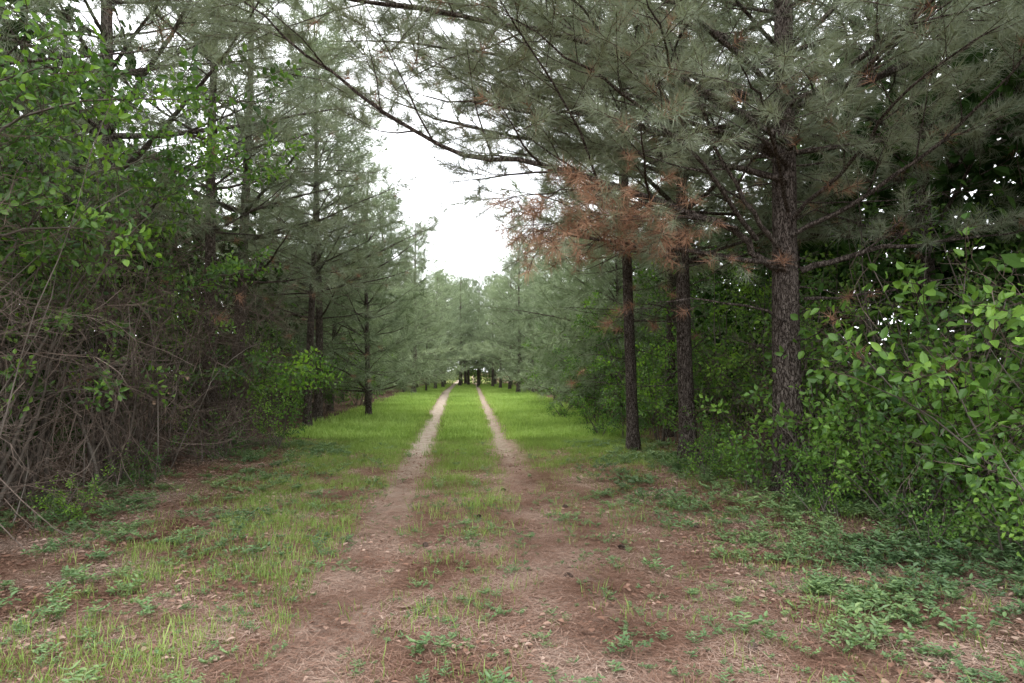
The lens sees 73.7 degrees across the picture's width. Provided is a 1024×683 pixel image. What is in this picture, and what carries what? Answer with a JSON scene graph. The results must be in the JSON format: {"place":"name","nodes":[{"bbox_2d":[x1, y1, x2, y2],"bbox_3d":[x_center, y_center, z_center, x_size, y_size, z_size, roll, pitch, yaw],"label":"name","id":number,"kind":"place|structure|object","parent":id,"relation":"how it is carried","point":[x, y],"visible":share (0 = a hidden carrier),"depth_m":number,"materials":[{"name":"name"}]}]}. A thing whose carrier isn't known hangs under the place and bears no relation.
{"place":"outdoors","nodes":[
{"label":"outdoors","id":0,"kind":"place"},
{"bbox_2d":[266,383,649,439],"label":"grass","id":1,"kind":"structure","parent":0,"point":[464,398],"depth_m":21.31,"materials":[{"name":"green plant"}]},
{"bbox_2d":[5,0,1017,370],"label":"sky","id":2,"kind":"structure","parent":0,"point":[467,251],"materials":[{"name":"white"}]},
{"bbox_2d":[0,372,1023,682],"bbox_3d":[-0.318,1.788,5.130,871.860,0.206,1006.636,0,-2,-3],"label":"ground","id":3,"kind":"structure","parent":0,"point":[500,442],"depth_m":5.11,"materials":[{"name":"soil"}]},
{"bbox_2d":[0,137,110,485],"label":"shrub","id":4,"kind":"object","parent":3,"relation":"on","point":[14,323],"visible":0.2,"depth_m":8.91,"materials":[{"name":"green plant"}]},
{"bbox_2d":[0,215,138,505],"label":"shrub","id":5,"kind":"object","parent":3,"relation":"on","point":[44,391],"visible":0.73,"depth_m":7.03,"materials":[{"name":"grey plant"}]},
{"bbox_2d":[27,466,115,522],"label":"shrub","id":6,"kind":"object","parent":3,"relation":"on","point":[66,508],"visible":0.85,"depth_m":6.94,"materials":[{"name":"green plant"}]},
{"bbox_2d":[0,82,144,354],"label":"shrub","id":7,"kind":"object","parent":3,"relation":"on","point":[81,159],"visible":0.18,"depth_m":8.23,"materials":[{"name":"green plant"}]},
{"bbox_2d":[0,123,151,342],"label":"shrub","id":8,"kind":"object","parent":3,"relation":"on","point":[117,215],"visible":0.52,"depth_m":7.05,"materials":[{"name":"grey plant"}]},
{"bbox_2d":[1,251,185,485],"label":"shrub","id":9,"kind":"object","parent":3,"relation":"on","point":[90,451],"visible":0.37,"depth_m":8.89,"materials":[{"name":"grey plant"}]},
{"bbox_2d":[0,228,186,502],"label":"shrub","id":10,"kind":"object","parent":3,"relation":"on","point":[43,422],"visible":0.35,"depth_m":8.12,"materials":[{"name":"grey plant"}]},
{"bbox_2d":[0,0,228,201],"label":"pine tree","id":11,"kind":"object","parent":3,"relation":"on","point":[61,153],"visible":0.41,"depth_m":7.08,"materials":[{"name":"green plant"}]},
{"bbox_2d":[9,245,243,470],"bbox_3d":[-5.659,0.180,10.141,3.156,3.598,2.368,1,-2,-16],"label":"shrub","id":12,"kind":"object","parent":3,"relation":"on","point":[194,375],"visible":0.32,"depth_m":10.05,"materials":[{"name":"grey plant"}]},
{"bbox_2d":[30,219,229,457],"bbox_3d":[-6.949,-0.235,11.765,3.101,4.527,3.652,-1,-3,24],"label":"shrub","id":13,"kind":"object","parent":3,"relation":"on","point":[133,326],"visible":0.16,"depth_m":11.68,"materials":[{"name":"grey plant"}]},
{"bbox_2d":[105,435,179,487],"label":"shrub","id":14,"kind":"object","parent":3,"relation":"on","point":[138,475],"visible":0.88,"depth_m":8.80,"materials":[{"name":"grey plant"}]},
{"bbox_2d":[0,0,345,480],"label":"broadleaf sapling","id":15,"kind":"object","parent":3,"relation":"on","point":[90,96],"visible":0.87,"depth_m":7.45,"materials":[{"name":"green plant"}]},
{"bbox_2d":[4,0,359,444],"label":"pine tree","id":16,"kind":"object","parent":3,"relation":"on","point":[213,179],"visible":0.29,"depth_m":13.22,"materials":[{"name":"green plant"}]},
{"bbox_2d":[0,47,368,551],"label":"dead brushwood","id":17,"kind":"object","parent":3,"relation":"on","point":[143,415],"visible":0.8,"depth_m":8.59,"materials":[{"name":"brown wood"}]},
{"bbox_2d":[0,0,415,469],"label":"pine tree","id":18,"kind":"object","parent":3,"relation":"on","point":[106,13],"visible":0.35,"depth_m":10.59,"materials":[{"name":"green plant"}]},
{"bbox_2d":[171,404,245,458],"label":"shrub","id":19,"kind":"object","parent":3,"relation":"on","point":[216,427],"visible":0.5,"depth_m":11.77,"materials":[{"name":"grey plant"}]},
{"bbox_2d":[157,305,265,448],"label":"shrub","id":20,"kind":"object","parent":3,"relation":"on","point":[257,392],"visible":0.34,"depth_m":12.74,"materials":[{"name":"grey plant"}]},
{"bbox_2d":[18,0,422,432],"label":"pine tree","id":21,"kind":"object","parent":3,"relation":"on","point":[312,225],"visible":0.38,"depth_m":15.75,"materials":[{"name":"green plant"}]},
{"bbox_2d":[180,309,287,424],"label":"shrub","id":22,"kind":"object","parent":3,"relation":"on","point":[245,361],"visible":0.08,"depth_m":16.70,"materials":[{"name":"green plant"}]},
{"bbox_2d":[180,297,308,437],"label":"shrub","id":23,"kind":"object","parent":3,"relation":"on","point":[239,385],"visible":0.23,"depth_m":14.65,"materials":[{"name":"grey plant"}]},
{"bbox_2d":[127,104,374,411],"bbox_3d":[-9.225,-3.126,24.988,8.125,11.617,7.230,0,-2,-4],"label":"pine tree","id":24,"kind":"object","parent":3,"relation":"on","point":[226,200],"visible":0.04,"depth_m":24.77,"materials":[{"name":"green plant"}]},
{"bbox_2d":[170,299,364,438],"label":"shrub","id":25,"kind":"object","parent":3,"relation":"on","point":[296,391],"visible":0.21,"depth_m":18.65,"materials":[{"name":"plant"}]},
{"bbox_2d":[236,377,310,449],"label":"shrub","id":26,"kind":"object","parent":3,"relation":"on","point":[284,405],"visible":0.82,"depth_m":13.62,"materials":[{"name":"green plant"}]},
{"bbox_2d":[163,164,383,411],"bbox_3d":[-8.025,-1.786,22.993,8.084,8.748,5.702,0,-2,-2],"label":"pine tree","id":27,"kind":"object","parent":3,"relation":"on","point":[305,331],"visible":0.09,"depth_m":22.47,"materials":[{"name":"green plant"}]},
{"bbox_2d":[249,320,323,423],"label":"shrub","id":28,"kind":"object","parent":3,"relation":"on","point":[299,399],"visible":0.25,"depth_m":18.78,"materials":[{"name":"green plant"}]},
{"bbox_2d":[284,338,361,414],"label":"shrub","id":29,"kind":"object","parent":3,"relation":"on","point":[326,397],"visible":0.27,"depth_m":22.55,"materials":[{"name":"green plant"}]},
{"bbox_2d":[220,0,436,427],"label":"pine tree","id":30,"kind":"object","parent":3,"relation":"on","point":[311,303],"visible":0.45,"depth_m":18.06,"materials":[{"name":"green plant"}]},
{"bbox_2d":[202,36,454,420],"bbox_3d":[-5.970,-3.446,20.774,7.176,11.937,7.112,2,-3,-38],"label":"pine tree","id":31,"kind":"object","parent":3,"relation":"on","point":[317,414],"visible":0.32,"depth_m":20.42,"materials":[{"name":"green plant"}]},
{"bbox_2d":[275,133,416,410],"bbox_3d":[-6.626,-2.581,25.035,5.836,10.482,5.515,1,-3,-21],"label":"pine tree","id":32,"kind":"object","parent":3,"relation":"on","point":[356,308],"visible":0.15,"depth_m":24.89,"materials":[{"name":"green plant"}]},
{"bbox_2d":[279,150,463,415],"bbox_3d":[-5.052,-2.011,23.336,6.139,9.418,8.704,-1,-3,28],"label":"pine tree","id":33,"kind":"object","parent":3,"relation":"on","point":[395,373],"visible":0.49,"depth_m":22.91,"materials":[{"name":"green plant"}]},
{"bbox_2d":[326,259,434,405],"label":"pine tree","id":34,"kind":"object","parent":3,"relation":"on","point":[388,338],"visible":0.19,"depth_m":28.44,"materials":[{"name":"green plant"}]},
{"bbox_2d":[323,197,452,393],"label":"pine tree","id":35,"kind":"object","parent":3,"relation":"on","point":[409,293],"visible":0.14,"depth_m":41.96,"materials":[{"name":"green plant"}]},
{"bbox_2d":[383,219,479,391],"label":"pine tree","id":36,"kind":"object","parent":3,"relation":"on","point":[432,299],"visible":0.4,"depth_m":44.75,"materials":[{"name":"green plant"}]},
{"bbox_2d":[410,295,470,389],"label":"pine tree","id":37,"kind":"object","parent":3,"relation":"on","point":[443,356],"visible":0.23,"depth_m":49.48,"materials":[{"name":"green plant"}]},
{"bbox_2d":[418,267,480,388],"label":"pine tree","id":38,"kind":"object","parent":3,"relation":"on","point":[455,325],"visible":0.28,"depth_m":55.74,"materials":[{"name":"green plant"}]},
{"bbox_2d":[427,270,475,386],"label":"pine tree","id":39,"kind":"object","parent":3,"relation":"on","point":[461,331],"visible":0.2,"depth_m":61.50,"materials":[{"name":"green plant"}]},
{"bbox_2d":[438,273,497,385],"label":"pine tree","id":40,"kind":"object","parent":3,"relation":"on","point":[459,288],"visible":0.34,"depth_m":65.78,"materials":[{"name":"green plant"}]},
{"bbox_2d":[419,359,523,383],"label":"distant trees","id":41,"kind":"object","parent":3,"relation":"on","point":[471,372],"visible":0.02,"depth_m":78.04,"materials":[{"name":"green plant"}]},
{"bbox_2d":[449,273,499,386],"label":"pine tree","id":42,"kind":"object","parent":3,"relation":"on","point":[480,294],"visible":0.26,"depth_m":67.63,"materials":[{"name":"green plant"}]},
{"bbox_2d":[455,279,513,387],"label":"pine tree","id":43,"kind":"object","parent":3,"relation":"on","point":[481,333],"visible":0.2,"depth_m":57.95,"materials":[{"name":"green plant"}]},
{"bbox_2d":[455,272,521,385],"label":"pine tree","id":44,"kind":"object","parent":3,"relation":"on","point":[488,280],"visible":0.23,"depth_m":62.77,"materials":[{"name":"green plant"}]},
{"bbox_2d":[461,267,533,388],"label":"pine tree","id":45,"kind":"object","parent":3,"relation":"on","point":[495,357],"visible":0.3,"depth_m":52.90,"materials":[{"name":"green plant"}]},
{"bbox_2d":[466,239,556,392],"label":"pine tree","id":46,"kind":"object","parent":3,"relation":"on","point":[507,304],"visible":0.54,"depth_m":45.89,"materials":[{"name":"green plant"}]},
{"bbox_2d":[0,449,1023,682],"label":"pine straw","id":47,"kind":"object","parent":3,"relation":"on","point":[427,656],"visible":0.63,"depth_m":4.76,"materials":[{"name":"brown plant"}]},
{"bbox_2d":[0,433,1023,682],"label":"ground weeds","id":48,"kind":"object","parent":3,"relation":"on","point":[820,583],"visible":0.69,"depth_m":5.75,"materials":[{"name":"green plant"}]},
{"bbox_2d":[0,0,1023,501],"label":"forest undergrowth","id":49,"kind":"object","parent":3,"relation":"on","point":[1008,174],"visible":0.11,"depth_m":11.54,"materials":[{"name":"green plant"}]},
{"bbox_2d":[0,486,1023,682],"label":"ground weeds","id":50,"kind":"object","parent":3,"relation":"on","point":[692,592],"visible":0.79,"depth_m":4.65,"materials":[{"name":"green plant"}]},
{"bbox_2d":[0,456,1023,682],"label":"pine cones","id":51,"kind":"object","parent":3,"relation":"on","point":[205,603],"depth_m":5.57,"materials":[{"name":"brown plant"}]},
{"bbox_2d":[0,443,1023,682],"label":"fallen leaves","id":52,"kind":"object","parent":3,"relation":"on","point":[626,586],"visible":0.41,"depth_m":5.67,"materials":[{"name":"brown plant"}]},
{"bbox_2d":[1,34,1023,426],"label":"distant trees","id":53,"kind":"object","parent":3,"relation":"on","point":[1009,184],"depth_m":18.60,"materials":[{"name":"green plant"}]},
{"bbox_2d":[485,270,555,392],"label":"pine tree","id":54,"kind":"object","parent":3,"relation":"on","point":[529,291],"visible":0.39,"depth_m":44.73,"materials":[{"name":"green plant"}]},
{"bbox_2d":[499,244,569,366],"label":"pine tree","id":55,"kind":"object","parent":3,"relation":"on","point":[527,308],"visible":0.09,"depth_m":46.73,"materials":[{"name":"green plant"}]},
{"bbox_2d":[500,238,602,401],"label":"pine tree","id":56,"kind":"object","parent":3,"relation":"on","point":[525,349],"visible":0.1,"depth_m":32.40,"materials":[{"name":"green plant"}]},
{"bbox_2d":[510,211,607,372],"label":"pine tree","id":57,"kind":"object","parent":3,"relation":"on","point":[536,300],"visible":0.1,"depth_m":30.07,"materials":[{"name":"green plant"}]},
{"bbox_2d":[119,0,1023,493],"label":"pine tree","id":58,"kind":"object","parent":3,"relation":"on","point":[513,92],"visible":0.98,"depth_m":7.39,"materials":[{"name":"green plant"}]},
{"bbox_2d":[508,218,644,409],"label":"pine tree","id":59,"kind":"object","parent":3,"relation":"on","point":[575,283],"visible":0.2,"depth_m":24.50,"materials":[{"name":"green plant"}]},
{"bbox_2d":[559,357,612,424],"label":"shrub","id":60,"kind":"object","parent":3,"relation":"on","point":[587,393],"visible":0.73,"depth_m":19.07,"materials":[{"name":"green plant"}]},
{"bbox_2d":[459,0,734,450],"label":"pine tree","id":61,"kind":"object","parent":3,"relation":"on","point":[633,440],"visible":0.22,"depth_m":13.50,"materials":[{"name":"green plant"}]},
{"bbox_2d":[574,394,625,434],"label":"shrub","id":62,"kind":"object","parent":3,"relation":"on","point":[600,424],"visible":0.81,"depth_m":16.32,"materials":[{"name":"green plant"}]},
{"bbox_2d":[561,325,643,419],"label":"shrub","id":63,"kind":"object","parent":3,"relation":"on","point":[621,403],"visible":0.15,"depth_m":20.36,"materials":[{"name":"green plant"}]},
{"bbox_2d":[502,181,711,423],"bbox_3d":[2.991,-1.166,19.216,6.636,7.181,4.681,0,-2,-8],"label":"pine tree","id":64,"kind":"object","parent":3,"relation":"on","point":[613,277],"visible":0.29,"depth_m":18.94,"materials":[{"name":"green plant"}]},
{"bbox_2d":[464,42,768,416],"bbox_3d":[3.484,-3.894,22.105,9.036,12.920,8.041,1,-3,-21],"label":"pine tree","id":65,"kind":"object","parent":3,"relation":"on","point":[529,316],"visible":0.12,"depth_m":21.32,"materials":[{"name":"brown plant"}]},
{"bbox_2d":[571,298,676,430],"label":"shrub","id":66,"kind":"object","parent":3,"relation":"on","point":[608,364],"visible":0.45,"depth_m":17.30,"materials":[{"name":"green plant"}]},
{"bbox_2d":[597,367,663,437],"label":"shrub","id":67,"kind":"object","parent":3,"relation":"on","point":[617,408],"visible":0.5,"depth_m":15.37,"materials":[{"name":"green plant"}]},
{"bbox_2d":[581,274,710,424],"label":"shrub","id":68,"kind":"object","parent":3,"relation":"on","point":[595,296],"visible":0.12,"depth_m":18.71,"materials":[{"name":"green plant"}]},
{"bbox_2d":[622,342,678,440],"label":"shrub","id":69,"kind":"object","parent":3,"relation":"on","point":[656,393],"visible":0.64,"depth_m":14.68,"materials":[{"name":"green plant"}]},
{"bbox_2d":[574,143,754,354],"bbox_3d":[5.915,-2.504,23.494,6.370,10.235,7.158,-1,-3,30],"label":"pine tree","id":70,"kind":"object","parent":3,"relation":"on","point":[695,321],"visible":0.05,"depth_m":22.42,"materials":[{"name":"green plant"}]},
{"bbox_2d":[549,0,815,436],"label":"pine tree","id":71,"kind":"object","parent":3,"relation":"on","point":[670,326],"visible":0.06,"depth_m":15.73,"materials":[{"name":"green plant"}]},
{"bbox_2d":[434,0,946,461],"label":"pine tree","id":72,"kind":"object","parent":3,"relation":"on","point":[684,371],"visible":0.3,"depth_m":11.61,"materials":[{"name":"green plant"}]},
{"bbox_2d":[622,245,771,441],"bbox_3d":[4.254,0.046,14.373,3.628,4.220,3.146,1,-2,-13],"label":"shrub","id":73,"kind":"object","parent":3,"relation":"on","point":[714,347],"visible":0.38,"depth_m":14.38,"materials":[{"name":"green plant"}]},
{"bbox_2d":[638,339,761,448],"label":"shrub","id":74,"kind":"object","parent":3,"relation":"on","point":[663,410],"visible":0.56,"depth_m":12.95,"materials":[{"name":"green plant"}]},
{"bbox_2d":[632,249,770,426],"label":"shrub","id":75,"kind":"object","parent":3,"relation":"on","point":[721,326],"visible":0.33,"depth_m":16.20,"materials":[{"name":"green plant"}]},
{"bbox_2d":[667,404,738,471],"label":"shrub","id":76,"kind":"object","parent":3,"relation":"on","point":[706,441],"visible":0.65,"depth_m":10.55,"materials":[{"name":"green plant"}]},
{"bbox_2d":[678,424,747,479],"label":"shrub","id":77,"kind":"object","parent":3,"relation":"on","point":[717,466],"visible":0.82,"depth_m":9.63,"materials":[{"name":"green plant"}]},
{"bbox_2d":[715,418,817,490],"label":"shrub","id":78,"kind":"object","parent":3,"relation":"on","point":[750,464],"visible":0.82,"depth_m":8.56,"materials":[{"name":"green plant"}]},
{"bbox_2d":[691,241,883,446],"bbox_3d":[4.514,0.113,11.564,2.860,3.836,3.298,1,-3,-26],"label":"shrub","id":79,"kind":"object","parent":3,"relation":"on","point":[737,357],"visible":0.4,"depth_m":11.54,"materials":[{"name":"green plant"}]},
{"bbox_2d":[775,458,854,519],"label":"shrub","id":80,"kind":"object","parent":3,"relation":"on","point":[827,494],"visible":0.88,"depth_m":7.14,"materials":[{"name":"green plant"}]},
{"bbox_2d":[610,149,1023,537],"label":"shrub","id":81,"kind":"object","parent":3,"relation":"on","point":[904,356],"visible":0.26,"depth_m":8.32,"materials":[{"name":"plant"}]},
{"bbox_2d":[694,340,940,498],"bbox_3d":[3.554,0.944,8.164,2.714,1.955,1.962,-1,-2,16],"label":"shrub","id":82,"kind":"object","parent":3,"relation":"on","point":[780,418],"visible":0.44,"depth_m":8.00,"materials":[{"name":"green plant"}]},
{"bbox_2d":[639,0,995,433],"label":"pine tree","id":83,"kind":"object","parent":3,"relation":"on","point":[739,152],"visible":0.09,"depth_m":12.79,"materials":[{"name":"green plant"}]},
{"bbox_2d":[748,304,901,481],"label":"shrub","id":84,"kind":"object","parent":3,"relation":"on","point":[813,385],"visible":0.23,"depth_m":9.27,"materials":[{"name":"green plant"}]},
{"bbox_2d":[778,420,894,502],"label":"shrub","id":85,"kind":"object","parent":3,"relation":"on","point":[805,455],"visible":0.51,"depth_m":7.54,"materials":[{"name":"green plant"}]},
{"bbox_2d":[659,0,1023,453],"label":"pine tree","id":86,"kind":"object","parent":3,"relation":"on","point":[844,220],"visible":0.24,"depth_m":10.33,"materials":[{"name":"green plant"}]},
{"bbox_2d":[785,347,944,497],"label":"shrub","id":87,"kind":"object","parent":3,"relation":"on","point":[883,386],"visible":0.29,"depth_m":7.89,"materials":[{"name":"green plant"}]},
{"bbox_2d":[795,355,975,516],"bbox_3d":[4.021,1.005,7.290,2.375,1.710,1.716,2,-3,-39],"label":"shrub","id":88,"kind":"object","parent":3,"relation":"on","point":[861,429],"visible":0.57,"depth_m":6.98,"materials":[{"name":"green plant"}]},
{"bbox_2d":[801,171,981,440],"bbox_3d":[6.571,-0.224,11.679,3.652,4.527,3.101,1,-3,-27],"label":"shrub","id":89,"kind":"object","parent":3,"relation":"on","point":[872,210],"visible":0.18,"depth_m":11.53,"materials":[{"name":"green plant"}]},
{"bbox_2d":[763,212,1023,519],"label":"shrub","id":90,"kind":"object","parent":3,"relation":"on","point":[932,293],"visible":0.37,"depth_m":7.05,"materials":[{"name":"green plant"}]},
{"bbox_2d":[827,428,987,532],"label":"shrub","id":91,"kind":"object","parent":3,"relation":"on","point":[920,492],"visible":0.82,"depth_m":6.45,"materials":[{"name":"green plant"}]},
{"bbox_2d":[799,223,1023,492],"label":"shrub","id":92,"kind":"object","parent":3,"relation":"on","point":[891,259],"visible":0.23,"depth_m":8.69,"materials":[{"name":"green plant"}]},
{"bbox_2d":[806,285,1023,536],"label":"shrub","id":93,"kind":"object","parent":3,"relation":"on","point":[990,313],"visible":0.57,"depth_m":6.37,"materials":[{"name":"green plant"}]},
{"bbox_2d":[806,252,1023,520],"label":"shrub","id":94,"kind":"object","parent":3,"relation":"on","point":[984,384],"visible":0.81,"depth_m":5.83,"materials":[{"name":"green plant"}]},
{"bbox_2d":[813,315,1021,500],"bbox_3d":[4.562,0.773,7.714,1.534,2.183,2.376,0,-2,-3],"label":"shrub","id":95,"kind":"object","parent":3,"relation":"on","point":[958,408],"visible":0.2,"depth_m":7.45,"materials":[{"name":"green plant"}]},
{"bbox_2d":[840,186,1023,443],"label":"shrub","id":96,"kind":"object","parent":3,"relation":"on","point":[1006,246],"visible":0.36,"depth_m":9.35,"materials":[{"name":"green plant"}]},
{"bbox_2d":[890,487,982,558],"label":"shrub","id":97,"kind":"object","parent":3,"relation":"on","point":[952,531],"visible":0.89,"depth_m":5.73,"materials":[{"name":"green plant"}]},
{"bbox_2d":[860,391,1023,531],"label":"shrub","id":98,"kind":"object","parent":3,"relation":"on","point":[900,472],"visible":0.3,"depth_m":6.67,"materials":[{"name":"green plant"}]},
{"bbox_2d":[900,0,1023,67],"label":"pine tree","id":99,"kind":"object","parent":3,"relation":"on","point":[1000,8],"visible":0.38,"depth_m":8.20,"materials":[{"name":"green plant"}]},
{"bbox_2d":[901,327,1023,525],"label":"shrub","id":100,"kind":"object","parent":3,"relation":"on","point":[954,416],"visible":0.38,"depth_m":6.44,"materials":[{"name":"green plant"}]},
{"bbox_2d":[946,446,1023,561],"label":"shrub","id":101,"kind":"object","parent":3,"relation":"on","point":[999,521],"visible":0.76,"depth_m":5.45,"materials":[{"name":"green plant"}]},
{"bbox_2d":[974,422,1023,566],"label":"shrub","id":102,"kind":"object","parent":3,"relation":"on","point":[1019,465],"visible":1,"depth_m":4.95,"materials":[{"name":"green plant"}]},
{"bbox_2d":[0,410,1023,682],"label":"grass","id":103,"kind":"structure","parent":0,"point":[452,446],"depth_m":6.81,"materials":[{"name":"green plant"}]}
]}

